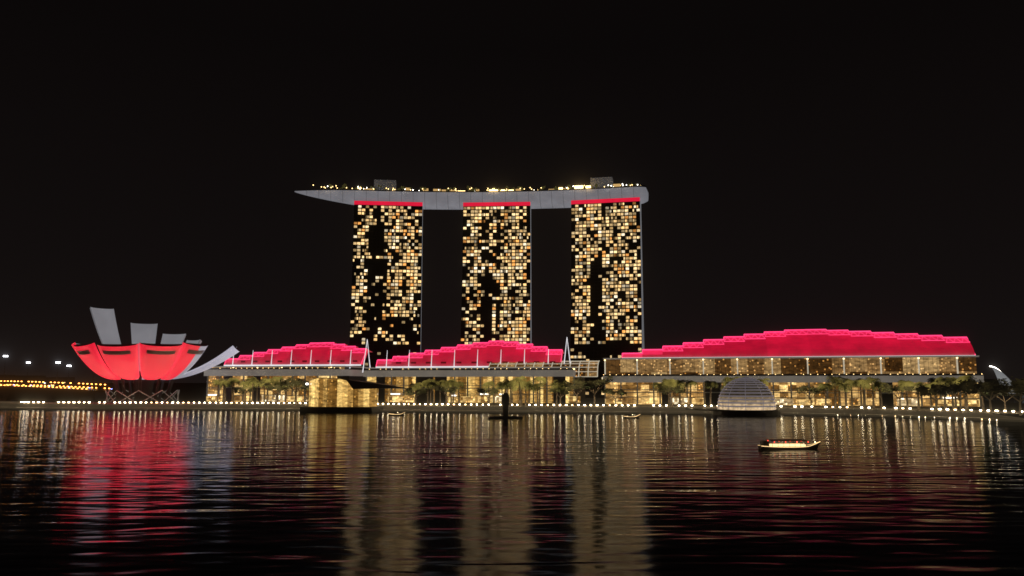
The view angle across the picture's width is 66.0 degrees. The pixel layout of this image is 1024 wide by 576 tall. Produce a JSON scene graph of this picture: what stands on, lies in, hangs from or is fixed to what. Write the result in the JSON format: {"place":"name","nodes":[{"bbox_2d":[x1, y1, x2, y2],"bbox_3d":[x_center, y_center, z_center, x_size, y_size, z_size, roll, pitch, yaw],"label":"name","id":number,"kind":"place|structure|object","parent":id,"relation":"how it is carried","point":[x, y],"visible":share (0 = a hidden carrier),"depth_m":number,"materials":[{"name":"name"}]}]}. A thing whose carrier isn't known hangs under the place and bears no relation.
{"place":"outdoors","nodes":[
{"label":"outdoors","id":0,"kind":"place"},
{"bbox_2d":[0,394,1023,575],"bbox_3d":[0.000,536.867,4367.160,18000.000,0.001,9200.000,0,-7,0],"label":"water","id":1,"kind":"structure","parent":0,"point":[190,493],"depth_m":126.52,"materials":[{"name":"black liquid"}]},
{"bbox_2d":[300,378,403,412],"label":"crystal pavilion","id":2,"kind":"structure","parent":1,"relation":"on","point":[333,395],"depth_m":468.46,"materials":[{"name":"yellow glass"}]},
{"bbox_2d":[389,412,404,415],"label":"water taxi","id":3,"kind":"object","parent":1,"relation":"on","point":[396,414],"visible":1,"depth_m":421.35,"materials":[{"name":"beige"}]},
{"bbox_2d":[488,393,522,418],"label":"navigation beacon","id":4,"kind":"object","parent":1,"relation":"on","point":[505,402],"visible":1,"depth_m":388.23,"materials":[{"name":"black metal"}]},
{"bbox_2d":[623,414,639,417],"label":"water taxi","id":5,"kind":"object","parent":1,"relation":"on","point":[631,416],"visible":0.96,"depth_m":393.00,"materials":[{"name":"beige"}]},
{"bbox_2d":[685,377,780,415],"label":"dome pavilion","id":6,"kind":"structure","parent":1,"relation":"on","point":[745,396],"depth_m":420.53,"materials":[{"name":"grey glass"}]},
{"bbox_2d":[758,439,819,448],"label":"boat","id":7,"kind":"object","parent":1,"relation":"on","point":[764,445],"visible":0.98,"depth_m":211.27,"materials":[{"name":"beige wood"}]},
{"bbox_2d":[0,401,1023,421],"bbox_3d":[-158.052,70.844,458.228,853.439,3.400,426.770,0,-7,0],"label":"promenade","id":8,"kind":"structure","parent":0,"point":[871,412],"depth_m":461.31,"materials":[{"name":"grey concrete"}]},
{"bbox_2d":[24,402,1022,419],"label":"promenade lights","id":9,"kind":"object","parent":8,"relation":"on","point":[494,405],"visible":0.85,"depth_m":469.67,"materials":[{"name":"white"}]},
{"bbox_2d":[230,375,914,409],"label":"trees","id":10,"kind":"object","parent":8,"relation":"on","point":[588,385],"visible":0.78,"depth_m":469.01,"materials":[{"name":"green plant"}]},
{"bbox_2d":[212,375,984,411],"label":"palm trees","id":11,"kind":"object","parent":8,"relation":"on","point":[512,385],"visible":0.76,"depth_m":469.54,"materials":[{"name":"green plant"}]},
{"bbox_2d":[913,376,1023,415],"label":"shore trees","id":12,"kind":"object","parent":8,"relation":"on","point":[996,388],"visible":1,"depth_m":357.48,"materials":[{"name":"green plant"}]},
{"bbox_2d":[0,383,1023,417],"bbox_3d":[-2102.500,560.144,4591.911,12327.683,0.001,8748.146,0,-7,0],"label":"ground","id":13,"kind":"structure","parent":0,"point":[192,392],"depth_m":647.44,"materials":[{"name":"grey concrete"}]},
{"bbox_2d":[0,355,114,399],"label":"bridge","id":14,"kind":"structure","parent":13,"relation":"on","point":[26,391],"depth_m":677.17,"materials":[{"name":"black metal"}]},
{"bbox_2d":[72,307,239,403],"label":"lotus-shaped museum","id":15,"kind":"structure","parent":13,"relation":"on","point":[143,356],"depth_m":540.24,"materials":[{"name":"grey"}]},
{"bbox_2d":[204,366,375,401],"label":"shopping mall building","id":16,"kind":"structure","parent":13,"relation":"on","point":[354,372],"depth_m":570.88,"materials":[{"name":"glass"}]},
{"bbox_2d":[224,339,371,372],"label":"roof","id":17,"kind":"structure","parent":16,"relation":"on","point":[322,354],"depth_m":591.06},
{"bbox_2d":[349,201,422,366],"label":"hotel tower","id":18,"kind":"structure","parent":13,"relation":"on","point":[386,303],"depth_m":744.88,"materials":[{"name":"black glass"}]},
{"bbox_2d":[295,177,647,209],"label":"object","id":19,"kind":"structure","parent":18,"relation":"on","point":[541,198],"depth_m":757.55,"materials":[{"name":"grey metal"}]},
{"bbox_2d":[363,367,584,402],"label":"shopping mall building","id":20,"kind":"structure","parent":13,"relation":"on","point":[468,378],"depth_m":544.03,"materials":[{"name":"yellow glass"}]},
{"bbox_2d":[376,339,570,367],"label":"roof","id":21,"kind":"structure","parent":20,"relation":"on","point":[479,354],"depth_m":567.61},
{"bbox_2d":[488,361,598,376],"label":"arcade vault","id":22,"kind":"object","parent":20,"relation":"on","point":[586,369],"visible":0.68,"depth_m":544.59,"materials":[{"name":"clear glass"}]},
{"bbox_2d":[460,202,531,343],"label":"hotel tower","id":23,"kind":"structure","parent":13,"relation":"on","point":[496,283],"depth_m":749.29,"materials":[{"name":"black glass"}]},
{"bbox_2d":[206,368,981,405],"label":"promenade shopfronts","id":24,"kind":"object","parent":13,"relation":"on","point":[888,399],"visible":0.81,"depth_m":526.07,"materials":[{"name":"yellow"}]},
{"bbox_2d":[570,197,643,397],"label":"hotel tower","id":25,"kind":"structure","parent":13,"relation":"on","point":[607,315],"depth_m":733.17,"materials":[{"name":"black glass"}]},
{"bbox_2d":[603,355,983,406],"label":"convention center building","id":26,"kind":"structure","parent":13,"relation":"on","point":[853,365],"depth_m":488.26,"materials":[{"name":"yellow glass"}]},
{"bbox_2d":[622,329,975,357],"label":"roof","id":27,"kind":"structure","parent":26,"relation":"on","point":[808,343],"depth_m":505.98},
{"bbox_2d":[0,375,1023,389],"bbox_3d":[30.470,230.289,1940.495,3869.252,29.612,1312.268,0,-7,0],"label":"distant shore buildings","id":28,"kind":"structure","parent":0,"point":[43,380],"depth_m":1519.03,"materials":[{"name":"black metal"}]},
{"bbox_2d":[989,366,1015,393],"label":"shell pavilion","id":29,"kind":"structure","parent":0,"point":[999,374],"depth_m":645.25,"materials":[{"name":"grey"}]}
]}

